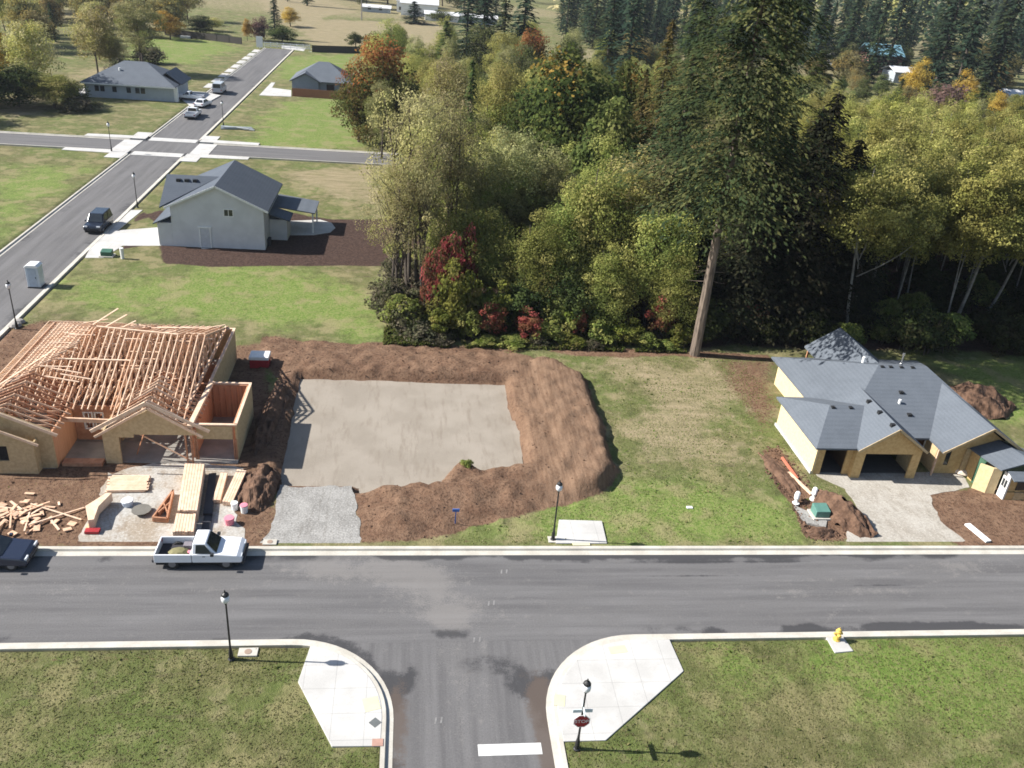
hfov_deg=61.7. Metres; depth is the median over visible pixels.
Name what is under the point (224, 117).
kerb
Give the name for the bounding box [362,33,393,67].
wood tree
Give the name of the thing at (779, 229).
dark cedar tree
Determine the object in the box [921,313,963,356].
understorey bush
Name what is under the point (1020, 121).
alder tree
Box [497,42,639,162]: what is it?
bigleaf maple tree
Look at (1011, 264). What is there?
understorey bush
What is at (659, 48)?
wood tree
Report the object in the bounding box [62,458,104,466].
slab
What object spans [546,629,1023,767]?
kerb
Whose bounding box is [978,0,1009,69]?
backdrop tree
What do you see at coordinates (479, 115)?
wood tree
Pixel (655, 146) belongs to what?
wood tree
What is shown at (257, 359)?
site bin
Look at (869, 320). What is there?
understorey bush
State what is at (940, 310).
understorey bush
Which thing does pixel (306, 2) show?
backdrop tree
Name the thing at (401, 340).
weeds
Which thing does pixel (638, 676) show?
corner pavement
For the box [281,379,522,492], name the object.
building pad
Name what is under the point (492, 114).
wood tree
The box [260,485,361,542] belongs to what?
gravel driveway
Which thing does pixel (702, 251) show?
understorey bush
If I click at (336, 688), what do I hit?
corner pavement
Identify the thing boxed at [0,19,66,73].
willow tree
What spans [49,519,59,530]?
scrap board
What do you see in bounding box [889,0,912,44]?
backdrop tree
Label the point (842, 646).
hydrant pad
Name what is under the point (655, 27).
backdrop tree
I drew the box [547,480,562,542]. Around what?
street lamp
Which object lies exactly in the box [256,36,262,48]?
road sign
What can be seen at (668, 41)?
cedar tree
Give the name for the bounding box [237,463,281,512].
dirt heap
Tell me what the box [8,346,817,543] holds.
weeds
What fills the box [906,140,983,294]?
alder tree
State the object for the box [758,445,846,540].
dirt clods
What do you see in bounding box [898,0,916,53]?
backdrop tree
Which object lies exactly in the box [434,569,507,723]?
road paint marks
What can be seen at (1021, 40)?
backdrop tree
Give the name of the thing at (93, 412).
window
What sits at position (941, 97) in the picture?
purple bush
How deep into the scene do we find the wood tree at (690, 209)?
92.90 m
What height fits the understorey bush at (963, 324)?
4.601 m
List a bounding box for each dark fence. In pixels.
[167,30,241,43]
[312,45,361,52]
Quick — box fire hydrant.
[833,628,842,641]
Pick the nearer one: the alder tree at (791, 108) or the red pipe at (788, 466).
the red pipe at (788, 466)
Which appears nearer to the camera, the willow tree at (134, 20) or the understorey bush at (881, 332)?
the understorey bush at (881, 332)
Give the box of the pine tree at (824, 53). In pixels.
[808,50,834,99]
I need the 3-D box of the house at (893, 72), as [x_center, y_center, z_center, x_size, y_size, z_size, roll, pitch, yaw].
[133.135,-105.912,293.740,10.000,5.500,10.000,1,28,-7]
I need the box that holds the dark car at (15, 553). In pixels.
[0,533,38,570]
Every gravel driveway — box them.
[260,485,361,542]
[816,472,968,541]
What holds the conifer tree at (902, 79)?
on the ground at (296, 292)
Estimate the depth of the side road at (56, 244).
109.10 m
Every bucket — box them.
[121,497,132,507]
[224,515,234,525]
[230,500,237,510]
[240,502,247,513]
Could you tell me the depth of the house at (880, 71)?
315.01 m
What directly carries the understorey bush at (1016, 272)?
on the ground at (296, 292)
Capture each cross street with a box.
[0,133,145,150]
[187,143,403,163]
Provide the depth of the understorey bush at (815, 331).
82.05 m
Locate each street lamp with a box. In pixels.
[5,280,18,329]
[107,121,111,150]
[132,172,138,207]
[221,590,234,661]
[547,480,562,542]
[573,679,592,751]
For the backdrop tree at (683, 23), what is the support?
on the ground at (296, 292)
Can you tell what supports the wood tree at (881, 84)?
on the ground at (296, 292)
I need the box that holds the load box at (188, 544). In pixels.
[183,541,192,548]
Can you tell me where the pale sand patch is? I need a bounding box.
[794,506,826,526]
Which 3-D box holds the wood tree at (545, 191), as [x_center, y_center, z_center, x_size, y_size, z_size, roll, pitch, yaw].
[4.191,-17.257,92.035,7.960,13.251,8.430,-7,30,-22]
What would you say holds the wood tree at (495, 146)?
on the ground at (296, 292)
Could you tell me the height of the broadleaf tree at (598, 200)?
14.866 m
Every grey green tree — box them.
[446,135,515,227]
[473,126,550,237]
[515,141,580,240]
[861,98,888,108]
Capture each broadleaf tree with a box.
[423,203,512,289]
[460,205,527,293]
[493,207,577,319]
[497,275,549,325]
[529,188,598,303]
[540,270,603,331]
[545,167,648,289]
[577,241,640,326]
[581,139,686,298]
[614,207,706,323]
[643,254,702,338]
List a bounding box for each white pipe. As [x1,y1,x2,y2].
[792,491,800,505]
[810,487,817,500]
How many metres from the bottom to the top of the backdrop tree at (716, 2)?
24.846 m
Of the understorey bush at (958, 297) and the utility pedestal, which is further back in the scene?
the understorey bush at (958, 297)
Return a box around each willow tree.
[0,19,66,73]
[61,7,123,72]
[90,30,132,65]
[110,0,167,61]
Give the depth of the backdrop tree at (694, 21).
318.58 m
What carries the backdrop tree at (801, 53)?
on the ground at (296, 292)
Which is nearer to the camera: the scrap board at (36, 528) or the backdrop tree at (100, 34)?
the scrap board at (36, 528)
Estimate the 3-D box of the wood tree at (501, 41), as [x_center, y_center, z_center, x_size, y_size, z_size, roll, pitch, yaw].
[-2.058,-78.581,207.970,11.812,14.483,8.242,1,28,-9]
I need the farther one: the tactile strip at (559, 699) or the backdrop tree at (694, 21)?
the backdrop tree at (694, 21)
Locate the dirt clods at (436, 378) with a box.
[262,336,614,539]
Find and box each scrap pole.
[23,508,30,531]
[29,507,84,524]
[30,503,81,519]
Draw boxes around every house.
[0,308,253,473]
[79,60,190,101]
[153,160,318,249]
[289,61,352,91]
[362,4,391,13]
[397,0,400,11]
[400,0,438,16]
[424,10,459,22]
[459,13,497,24]
[771,328,1023,499]
[858,43,904,72]
[881,65,912,82]
[996,89,1023,103]
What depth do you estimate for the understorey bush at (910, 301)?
88.62 m
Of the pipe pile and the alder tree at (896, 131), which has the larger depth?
the pipe pile
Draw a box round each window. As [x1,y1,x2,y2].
[82,412,94,428]
[93,412,103,428]
[223,209,233,216]
[943,451,951,464]
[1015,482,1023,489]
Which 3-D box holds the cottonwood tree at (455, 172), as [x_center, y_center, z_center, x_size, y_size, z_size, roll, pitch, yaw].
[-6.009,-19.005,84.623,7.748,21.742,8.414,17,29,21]
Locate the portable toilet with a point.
(35, 278)
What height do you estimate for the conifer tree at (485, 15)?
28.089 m
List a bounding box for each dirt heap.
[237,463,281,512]
[249,379,289,454]
[758,453,800,493]
[805,527,838,537]
[811,489,877,537]
[949,381,1016,419]
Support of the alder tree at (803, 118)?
on the ground at (296, 292)
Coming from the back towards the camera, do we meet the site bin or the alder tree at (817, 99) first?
the alder tree at (817, 99)
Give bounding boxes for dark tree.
[0,61,42,106]
[0,70,17,99]
[11,73,85,107]
[57,79,92,99]
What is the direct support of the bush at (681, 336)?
on the ground at (296, 292)
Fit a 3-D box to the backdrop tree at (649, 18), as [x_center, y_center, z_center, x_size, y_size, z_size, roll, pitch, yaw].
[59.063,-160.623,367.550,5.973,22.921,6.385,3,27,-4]
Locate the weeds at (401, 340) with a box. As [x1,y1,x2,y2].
[382,324,686,353]
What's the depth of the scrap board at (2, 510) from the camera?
51.31 m
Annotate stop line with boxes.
[478,743,542,755]
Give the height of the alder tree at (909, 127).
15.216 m
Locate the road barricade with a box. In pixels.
[264,42,309,49]
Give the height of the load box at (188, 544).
0.280 m
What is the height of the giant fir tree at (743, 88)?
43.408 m
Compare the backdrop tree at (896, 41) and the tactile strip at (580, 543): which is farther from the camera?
the backdrop tree at (896, 41)
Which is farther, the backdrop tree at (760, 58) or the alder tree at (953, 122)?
the backdrop tree at (760, 58)
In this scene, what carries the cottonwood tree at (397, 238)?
on the ground at (296, 292)
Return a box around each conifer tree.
[401,1,428,23]
[434,21,456,61]
[453,0,481,60]
[459,60,478,131]
[460,0,499,66]
[489,0,516,74]
[509,0,541,46]
[581,0,606,48]
[586,0,626,80]
[606,0,652,84]
[798,0,836,71]
[830,0,864,70]
[858,0,891,51]
[865,53,877,82]
[873,0,913,70]
[894,78,905,100]
[909,0,960,87]
[916,0,972,89]
[917,48,934,90]
[930,0,994,90]
[972,82,990,112]
[973,0,1023,99]
[975,0,1018,85]
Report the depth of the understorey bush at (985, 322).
86.69 m
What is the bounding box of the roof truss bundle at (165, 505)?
[152,489,173,522]
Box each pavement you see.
[61,132,259,162]
[203,49,259,87]
[282,46,304,50]
[298,646,381,747]
[558,639,682,741]
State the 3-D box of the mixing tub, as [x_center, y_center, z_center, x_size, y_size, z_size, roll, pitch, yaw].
[-22.715,7.785,52.599,1.160,0.250,1.160,1,28,-7]
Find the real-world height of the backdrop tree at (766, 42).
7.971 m
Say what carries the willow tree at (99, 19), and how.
on the ground at (296, 292)
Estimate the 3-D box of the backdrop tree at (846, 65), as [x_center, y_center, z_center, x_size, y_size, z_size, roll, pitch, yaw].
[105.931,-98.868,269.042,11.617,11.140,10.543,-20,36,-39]
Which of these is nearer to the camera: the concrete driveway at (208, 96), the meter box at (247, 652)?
the meter box at (247, 652)
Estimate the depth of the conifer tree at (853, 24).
303.73 m
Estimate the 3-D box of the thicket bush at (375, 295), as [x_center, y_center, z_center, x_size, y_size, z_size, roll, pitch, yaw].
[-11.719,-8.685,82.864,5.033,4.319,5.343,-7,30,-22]
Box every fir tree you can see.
[597,0,853,356]
[626,0,718,273]
[689,0,811,297]
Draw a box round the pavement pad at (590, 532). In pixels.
[556,520,606,543]
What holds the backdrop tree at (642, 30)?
on the ground at (296, 292)
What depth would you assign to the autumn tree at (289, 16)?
297.86 m
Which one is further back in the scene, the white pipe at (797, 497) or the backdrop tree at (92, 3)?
the backdrop tree at (92, 3)
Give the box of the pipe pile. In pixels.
[221,125,254,130]
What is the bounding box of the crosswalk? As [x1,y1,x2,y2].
[112,137,217,157]
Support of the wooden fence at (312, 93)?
on the ground at (296, 292)
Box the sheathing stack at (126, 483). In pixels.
[105,475,150,492]
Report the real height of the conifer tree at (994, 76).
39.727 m
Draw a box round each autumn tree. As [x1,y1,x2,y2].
[241,18,252,40]
[280,7,300,26]
[513,27,555,75]
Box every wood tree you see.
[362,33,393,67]
[363,79,396,157]
[367,18,408,66]
[383,125,466,248]
[384,22,412,60]
[390,76,425,139]
[390,119,444,179]
[394,55,408,84]
[397,51,424,95]
[401,96,450,145]
[403,35,428,61]
[410,42,449,86]
[411,57,437,103]
[416,178,483,252]
[423,56,467,109]
[430,16,461,56]
[439,36,459,71]
[443,119,501,153]
[454,130,542,214]
[456,22,511,78]
[457,56,479,76]
[457,89,515,141]
[458,112,491,141]
[459,56,487,112]
[460,103,497,132]
[461,123,518,230]
[471,59,513,120]
[475,70,488,97]
[482,29,521,75]
[490,43,522,80]
[505,131,540,227]
[511,21,540,49]
[511,41,543,77]
[512,86,534,140]
[512,159,567,238]
[513,162,580,277]
[516,19,544,50]
[516,35,530,57]
[518,57,543,86]
[552,35,587,74]
[554,140,580,179]
[561,26,585,55]
[579,130,629,182]
[581,56,615,85]
[590,55,602,72]
[592,30,621,73]
[593,38,625,77]
[619,56,643,81]
[621,33,660,69]
[623,64,661,94]
[627,60,650,77]
[635,124,671,163]
[650,43,666,76]
[650,60,670,87]
[651,178,709,247]
[652,62,685,94]
[653,93,673,132]
[653,185,698,252]
[661,86,682,129]
[666,44,682,77]
[680,78,714,109]
[687,162,711,239]
[689,119,727,198]
[693,177,748,263]
[696,102,731,142]
[701,74,730,105]
[702,87,726,120]
[704,44,748,68]
[709,109,740,151]
[711,57,745,92]
[720,87,750,148]
[757,55,786,82]
[769,65,802,89]
[787,73,826,99]
[788,80,810,97]
[793,81,832,102]
[829,86,842,94]
[836,75,848,92]
[845,85,865,103]
[846,68,868,86]
[848,75,870,91]
[856,76,873,102]
[871,72,894,96]
[879,89,908,104]
[901,85,917,102]
[932,81,944,92]
[973,97,985,109]
[974,107,996,136]
[977,102,1001,122]
[986,92,1003,105]
[1008,94,1023,109]
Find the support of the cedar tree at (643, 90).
on the ground at (296, 292)
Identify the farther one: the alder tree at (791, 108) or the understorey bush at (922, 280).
the alder tree at (791, 108)
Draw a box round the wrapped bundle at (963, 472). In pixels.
[955,469,966,475]
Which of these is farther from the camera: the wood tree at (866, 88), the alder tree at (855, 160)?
the wood tree at (866, 88)
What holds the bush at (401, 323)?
on the ground at (296, 292)
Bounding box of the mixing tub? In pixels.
[131,504,150,515]
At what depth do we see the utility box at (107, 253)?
90.06 m
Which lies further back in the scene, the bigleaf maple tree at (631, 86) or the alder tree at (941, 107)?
the alder tree at (941, 107)
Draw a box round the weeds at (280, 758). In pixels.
[9,637,1023,767]
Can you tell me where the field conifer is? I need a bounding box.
[265,0,282,38]
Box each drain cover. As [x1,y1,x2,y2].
[369,717,380,727]
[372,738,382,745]
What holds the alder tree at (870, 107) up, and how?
on the ground at (296, 292)
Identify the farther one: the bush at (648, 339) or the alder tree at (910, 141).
the alder tree at (910, 141)
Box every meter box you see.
[238,648,258,656]
[262,539,276,544]
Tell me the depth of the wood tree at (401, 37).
212.66 m
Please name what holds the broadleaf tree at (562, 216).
on the ground at (296, 292)
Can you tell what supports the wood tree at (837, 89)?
on the ground at (296, 292)
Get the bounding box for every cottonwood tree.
[355,157,429,282]
[359,82,474,289]
[395,131,454,287]
[415,73,494,241]
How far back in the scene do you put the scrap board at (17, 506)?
51.76 m
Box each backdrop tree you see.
[0,0,11,30]
[0,0,47,34]
[15,10,56,42]
[32,0,64,7]
[38,0,65,27]
[47,2,62,41]
[67,0,108,13]
[75,20,119,59]
[76,1,109,19]
[84,5,112,25]
[106,0,136,33]
[107,0,118,5]
[117,0,153,19]
[141,0,187,34]
[176,0,190,21]
[186,0,205,16]
[300,0,314,5]
[449,0,474,9]
[472,0,502,10]
[491,0,500,16]
[553,0,566,31]
[556,0,576,35]
[565,0,579,28]
[566,0,586,27]
[575,0,594,34]
[577,0,595,41]
[590,19,609,41]
[600,0,608,17]
[600,0,618,34]
[613,0,631,42]
[627,1,642,29]
[627,28,648,41]
[640,0,654,36]
[644,1,654,33]
[647,0,655,30]
[647,0,661,46]
[648,0,665,36]
[649,0,666,44]
[657,0,677,42]
[658,0,672,38]
[660,0,684,43]
[675,0,689,48]
[680,3,694,53]
[684,1,701,47]
[702,0,717,36]
[704,0,720,44]
[709,4,720,45]
[711,0,730,45]
[725,2,739,44]
[749,38,764,63]
[761,39,772,56]
[785,0,810,56]
[792,42,809,65]
[796,0,812,58]
[801,0,816,45]
[803,58,826,74]
[805,41,831,59]
[812,1,832,42]
[821,2,838,51]
[826,4,837,48]
[826,39,861,75]
[828,0,852,51]
[830,50,868,78]
[839,2,852,43]
[839,4,857,44]
[841,0,869,45]
[855,4,869,46]
[856,1,882,43]
[859,17,877,74]
[863,0,892,82]
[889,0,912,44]
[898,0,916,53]
[901,49,913,66]
[907,11,919,60]
[908,0,923,54]
[918,0,944,65]
[954,41,967,79]
[956,47,984,71]
[958,17,982,79]
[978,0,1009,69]
[979,21,1005,82]
[979,46,990,61]
[991,62,1012,81]
[994,70,1017,88]
[1002,50,1023,71]
[1003,13,1022,70]
[1013,16,1023,74]
[1017,50,1023,73]
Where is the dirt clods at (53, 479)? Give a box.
[1,318,282,540]
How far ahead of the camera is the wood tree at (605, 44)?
233.00 m
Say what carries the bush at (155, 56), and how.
on the ground at (296, 292)
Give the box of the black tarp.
[201,473,215,529]
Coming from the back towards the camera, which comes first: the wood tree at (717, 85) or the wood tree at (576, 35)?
the wood tree at (576, 35)
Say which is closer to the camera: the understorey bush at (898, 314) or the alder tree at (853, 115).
the understorey bush at (898, 314)
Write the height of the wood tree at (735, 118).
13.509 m
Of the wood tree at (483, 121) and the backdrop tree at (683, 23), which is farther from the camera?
the backdrop tree at (683, 23)
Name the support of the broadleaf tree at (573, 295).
on the ground at (296, 292)
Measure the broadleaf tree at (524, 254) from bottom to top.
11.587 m
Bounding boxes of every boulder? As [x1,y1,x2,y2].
[8,322,21,328]
[11,318,25,323]
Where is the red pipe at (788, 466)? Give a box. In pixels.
[781,457,798,478]
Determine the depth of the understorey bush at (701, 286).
85.81 m
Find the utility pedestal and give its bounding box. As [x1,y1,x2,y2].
[119,247,123,258]
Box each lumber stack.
[172,513,196,535]
[177,463,205,521]
[213,472,227,502]
[222,469,246,505]
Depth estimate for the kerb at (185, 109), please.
160.75 m
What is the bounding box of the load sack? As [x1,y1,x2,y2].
[168,547,187,553]
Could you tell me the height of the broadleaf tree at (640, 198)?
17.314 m
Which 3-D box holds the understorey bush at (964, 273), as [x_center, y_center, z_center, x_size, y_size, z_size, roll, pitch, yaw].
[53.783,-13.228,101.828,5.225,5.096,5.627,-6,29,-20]
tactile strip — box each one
[362,696,380,711]
[553,694,564,706]
[572,542,589,544]
[608,645,627,653]
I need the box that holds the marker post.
[452,509,459,522]
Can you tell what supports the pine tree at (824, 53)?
on the ground at (296, 292)
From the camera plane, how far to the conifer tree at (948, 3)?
269.72 m
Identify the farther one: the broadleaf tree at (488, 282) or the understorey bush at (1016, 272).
the understorey bush at (1016, 272)
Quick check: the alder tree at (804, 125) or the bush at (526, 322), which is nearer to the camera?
the bush at (526, 322)
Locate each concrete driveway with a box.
[85,210,160,257]
[182,91,220,107]
[259,82,290,96]
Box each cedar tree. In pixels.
[618,68,652,160]
[633,19,678,182]
[654,47,702,247]
[693,173,784,348]
[712,124,811,345]
[753,91,855,349]
[771,106,838,294]
[799,138,875,319]
[813,206,888,341]
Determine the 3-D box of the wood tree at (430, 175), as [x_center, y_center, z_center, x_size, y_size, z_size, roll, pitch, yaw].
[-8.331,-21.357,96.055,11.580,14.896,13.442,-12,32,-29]
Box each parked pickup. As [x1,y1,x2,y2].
[178,90,204,100]
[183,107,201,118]
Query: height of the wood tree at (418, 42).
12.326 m
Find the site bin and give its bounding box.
[249,351,270,367]
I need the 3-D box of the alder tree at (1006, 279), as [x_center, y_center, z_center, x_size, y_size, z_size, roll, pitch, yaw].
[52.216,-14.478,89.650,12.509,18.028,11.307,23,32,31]
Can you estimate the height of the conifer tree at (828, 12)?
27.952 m
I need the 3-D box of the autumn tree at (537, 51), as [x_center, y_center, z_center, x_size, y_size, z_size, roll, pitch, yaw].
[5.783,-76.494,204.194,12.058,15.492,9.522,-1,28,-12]
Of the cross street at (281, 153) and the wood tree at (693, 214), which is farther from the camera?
the cross street at (281, 153)
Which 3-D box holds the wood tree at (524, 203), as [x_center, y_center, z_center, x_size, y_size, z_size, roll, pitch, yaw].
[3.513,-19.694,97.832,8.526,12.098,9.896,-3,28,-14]
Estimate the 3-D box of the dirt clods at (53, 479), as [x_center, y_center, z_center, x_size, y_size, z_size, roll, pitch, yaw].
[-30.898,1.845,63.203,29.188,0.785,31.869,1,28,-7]
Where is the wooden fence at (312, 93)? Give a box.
[292,88,350,98]
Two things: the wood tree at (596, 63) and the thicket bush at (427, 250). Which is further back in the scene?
the wood tree at (596, 63)
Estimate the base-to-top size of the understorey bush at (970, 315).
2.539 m
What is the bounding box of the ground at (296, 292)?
[0,0,1023,767]
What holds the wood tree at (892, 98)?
on the ground at (296, 292)
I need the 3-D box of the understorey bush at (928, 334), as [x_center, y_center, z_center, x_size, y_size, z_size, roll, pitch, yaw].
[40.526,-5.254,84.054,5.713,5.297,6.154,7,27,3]
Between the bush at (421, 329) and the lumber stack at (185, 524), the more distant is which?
the bush at (421, 329)
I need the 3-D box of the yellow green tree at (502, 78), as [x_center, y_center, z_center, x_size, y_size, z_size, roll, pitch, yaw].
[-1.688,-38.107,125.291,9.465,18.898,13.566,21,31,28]
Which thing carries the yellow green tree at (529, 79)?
on the ground at (296, 292)
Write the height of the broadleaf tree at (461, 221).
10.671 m
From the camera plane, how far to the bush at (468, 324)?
77.84 m
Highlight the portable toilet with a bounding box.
[23,261,45,288]
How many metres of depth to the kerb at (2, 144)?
128.54 m
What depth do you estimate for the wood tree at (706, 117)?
151.45 m
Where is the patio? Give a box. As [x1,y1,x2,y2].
[290,220,334,234]
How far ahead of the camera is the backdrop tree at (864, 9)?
355.27 m
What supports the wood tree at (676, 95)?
on the ground at (296, 292)
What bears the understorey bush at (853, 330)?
on the ground at (296, 292)
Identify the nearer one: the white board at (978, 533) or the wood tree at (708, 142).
the white board at (978, 533)
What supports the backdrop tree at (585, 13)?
on the ground at (296, 292)
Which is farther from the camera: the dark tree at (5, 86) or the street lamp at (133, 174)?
the dark tree at (5, 86)
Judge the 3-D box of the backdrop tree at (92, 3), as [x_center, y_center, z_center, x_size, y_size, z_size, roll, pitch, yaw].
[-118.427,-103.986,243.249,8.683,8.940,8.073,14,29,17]
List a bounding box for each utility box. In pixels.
[99,248,115,257]
[807,503,830,520]
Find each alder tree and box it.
[743,113,807,173]
[762,152,860,253]
[766,87,803,124]
[769,79,796,109]
[776,107,815,142]
[791,94,816,116]
[794,99,821,121]
[795,108,820,141]
[803,158,856,289]
[804,87,824,109]
[814,128,851,162]
[814,143,949,322]
[817,81,858,108]
[820,88,850,119]
[823,139,872,224]
[825,116,858,151]
[833,114,871,147]
[834,102,865,137]
[837,157,963,302]
[841,101,870,129]
[841,107,909,168]
[845,93,864,111]
[846,135,906,257]
[848,98,872,123]
[856,100,875,117]
[860,89,889,115]
[863,110,887,137]
[864,103,914,133]
[866,95,897,120]
[868,103,933,170]
[870,136,938,282]
[873,87,908,115]
[882,131,937,265]
[888,115,919,136]
[888,147,969,322]
[889,118,906,137]
[896,108,974,271]
[897,105,923,127]
[897,138,962,296]
[898,121,965,291]
[899,87,934,125]
[905,93,921,108]
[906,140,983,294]
[910,100,972,134]
[916,99,952,123]
[919,91,938,109]
[921,112,971,139]
[922,118,952,137]
[926,141,1023,312]
[932,117,1001,240]
[937,141,1023,316]
[939,96,952,110]
[941,98,958,115]
[941,138,995,270]
[942,104,964,118]
[949,100,984,136]
[955,89,980,123]
[965,144,1023,292]
[968,128,986,144]
[973,115,1023,149]
[975,126,1023,264]
[981,108,999,139]
[981,136,993,146]
[985,156,1023,310]
[991,97,1023,129]
[991,114,1023,132]
[993,117,1013,141]
[1000,150,1023,266]
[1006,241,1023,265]
[1015,262,1023,288]
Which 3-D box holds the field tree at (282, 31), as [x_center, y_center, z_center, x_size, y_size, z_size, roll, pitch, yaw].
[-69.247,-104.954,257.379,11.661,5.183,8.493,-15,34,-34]
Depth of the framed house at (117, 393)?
59.50 m
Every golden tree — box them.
[0,24,19,70]
[153,10,185,39]
[898,56,936,92]
[952,68,979,102]
[987,89,1010,112]
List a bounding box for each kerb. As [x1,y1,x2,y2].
[0,131,129,139]
[0,143,113,149]
[0,153,129,255]
[0,156,183,340]
[0,639,393,767]
[34,546,1023,555]
[148,47,265,137]
[199,49,293,139]
[203,154,391,165]
[214,143,401,154]
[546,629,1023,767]
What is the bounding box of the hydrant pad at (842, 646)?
[826,637,852,652]
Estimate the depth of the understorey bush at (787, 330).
83.27 m
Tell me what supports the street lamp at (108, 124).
on the corner pavement at (119, 154)
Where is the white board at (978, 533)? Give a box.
[965,523,990,542]
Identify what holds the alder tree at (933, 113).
on the ground at (296, 292)
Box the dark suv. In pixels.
[83,207,113,232]
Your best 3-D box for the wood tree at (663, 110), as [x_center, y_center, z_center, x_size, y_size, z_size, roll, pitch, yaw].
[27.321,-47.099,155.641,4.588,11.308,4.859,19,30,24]
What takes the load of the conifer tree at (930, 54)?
on the ground at (296, 292)
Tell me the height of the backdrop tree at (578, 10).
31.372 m
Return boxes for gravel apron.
[78,463,244,541]
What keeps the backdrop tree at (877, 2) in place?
on the ground at (296, 292)
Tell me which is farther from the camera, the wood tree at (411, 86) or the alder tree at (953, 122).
the wood tree at (411, 86)
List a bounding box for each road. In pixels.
[0,48,291,330]
[0,554,1023,642]
[281,640,596,767]
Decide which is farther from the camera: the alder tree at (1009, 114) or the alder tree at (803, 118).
the alder tree at (1009, 114)
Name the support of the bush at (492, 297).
on the ground at (296, 292)
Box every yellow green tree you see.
[419,46,474,121]
[472,55,532,128]
[510,66,548,106]
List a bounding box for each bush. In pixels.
[54,96,104,113]
[103,55,129,69]
[128,44,167,63]
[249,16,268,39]
[344,31,365,45]
[358,31,381,48]
[363,270,411,312]
[376,273,411,321]
[379,293,430,328]
[380,255,404,276]
[382,242,413,256]
[385,301,426,336]
[402,259,437,288]
[403,319,435,342]
[405,280,427,313]
[411,248,438,263]
[420,248,442,307]
[422,291,442,317]
[424,296,454,332]
[425,8,455,22]
[429,332,456,345]
[432,257,485,326]
[434,231,465,296]
[453,309,484,336]
[459,222,477,279]
[460,459,473,467]
[471,333,501,345]
[472,279,516,328]
[477,302,508,333]
[495,332,529,350]
[514,305,543,338]
[527,333,551,346]
[532,321,570,341]
[538,292,577,333]
[556,333,587,347]
[572,306,587,333]
[585,312,621,343]
[585,338,604,350]
[610,317,645,345]
[633,331,659,347]
[644,295,681,340]
[658,339,679,350]
[666,322,693,348]
[680,298,742,342]
[684,265,714,311]
[686,251,705,279]
[686,278,720,310]
[693,235,721,261]
[696,258,722,278]
[721,290,770,336]
[736,302,769,336]
[746,315,785,344]
[776,314,807,342]
[790,310,840,344]
[829,322,867,344]
[843,301,881,335]
[869,324,895,344]
[870,297,902,327]
[881,246,904,264]
[883,307,931,350]
[886,313,902,338]
[895,291,931,315]
[900,302,960,354]
[901,245,930,261]
[904,253,939,280]
[904,260,957,296]
[913,81,971,109]
[919,285,952,307]
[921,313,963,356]
[926,311,976,347]
[932,307,950,312]
[941,280,977,313]
[943,252,986,289]
[958,273,988,292]
[964,307,983,323]
[969,303,1022,350]
[970,280,1009,309]
[973,259,1016,288]
[991,251,1023,271]
[1011,263,1023,291]
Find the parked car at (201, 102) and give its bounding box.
[193,98,211,107]
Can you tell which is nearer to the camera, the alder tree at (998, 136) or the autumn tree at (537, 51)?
the alder tree at (998, 136)
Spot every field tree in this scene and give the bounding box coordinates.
[182,14,218,33]
[209,17,223,30]
[264,25,298,42]
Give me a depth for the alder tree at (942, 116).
137.24 m
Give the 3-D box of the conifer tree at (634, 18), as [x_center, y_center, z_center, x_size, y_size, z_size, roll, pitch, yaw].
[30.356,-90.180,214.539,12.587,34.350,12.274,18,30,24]
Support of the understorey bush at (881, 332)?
on the ground at (296, 292)
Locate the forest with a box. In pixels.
[548,0,1023,53]
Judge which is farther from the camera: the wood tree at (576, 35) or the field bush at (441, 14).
the field bush at (441, 14)
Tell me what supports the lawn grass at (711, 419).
on the ground at (296, 292)
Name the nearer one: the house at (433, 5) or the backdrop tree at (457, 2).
the house at (433, 5)
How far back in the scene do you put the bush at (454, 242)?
78.68 m
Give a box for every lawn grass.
[0,637,1023,767]
[434,355,840,544]
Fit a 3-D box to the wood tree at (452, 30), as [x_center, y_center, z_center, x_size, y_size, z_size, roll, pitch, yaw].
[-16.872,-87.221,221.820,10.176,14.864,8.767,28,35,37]
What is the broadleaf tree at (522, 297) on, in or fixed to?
on the ground at (296, 292)
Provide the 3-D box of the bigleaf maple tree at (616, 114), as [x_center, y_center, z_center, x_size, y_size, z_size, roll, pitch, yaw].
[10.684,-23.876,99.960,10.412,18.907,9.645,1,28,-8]
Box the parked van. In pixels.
[212,81,226,93]
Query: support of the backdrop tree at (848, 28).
on the ground at (296, 292)
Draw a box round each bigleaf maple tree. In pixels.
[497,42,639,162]
[565,95,648,188]
[596,57,659,137]
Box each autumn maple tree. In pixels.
[329,61,379,143]
[340,33,422,146]
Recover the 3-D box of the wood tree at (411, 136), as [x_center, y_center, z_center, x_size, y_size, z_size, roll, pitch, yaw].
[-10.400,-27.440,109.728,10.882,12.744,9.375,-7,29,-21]
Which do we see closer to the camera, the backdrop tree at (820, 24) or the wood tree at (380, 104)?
the wood tree at (380, 104)
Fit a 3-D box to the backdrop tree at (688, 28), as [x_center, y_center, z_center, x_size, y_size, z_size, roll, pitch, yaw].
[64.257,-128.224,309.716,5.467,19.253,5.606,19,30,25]
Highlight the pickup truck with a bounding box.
[152,530,248,568]
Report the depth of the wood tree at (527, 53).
196.31 m
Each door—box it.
[27,269,37,286]
[200,229,210,247]
[327,84,333,90]
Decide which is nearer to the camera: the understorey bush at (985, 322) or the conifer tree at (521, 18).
the understorey bush at (985, 322)
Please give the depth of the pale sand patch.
57.60 m
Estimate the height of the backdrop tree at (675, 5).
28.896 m
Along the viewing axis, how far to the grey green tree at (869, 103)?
161.51 m
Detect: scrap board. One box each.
[0,508,7,512]
[9,500,22,509]
[9,508,11,528]
[10,511,20,516]
[25,516,52,533]
[33,525,40,531]
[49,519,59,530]
[63,527,71,531]
[67,521,76,526]

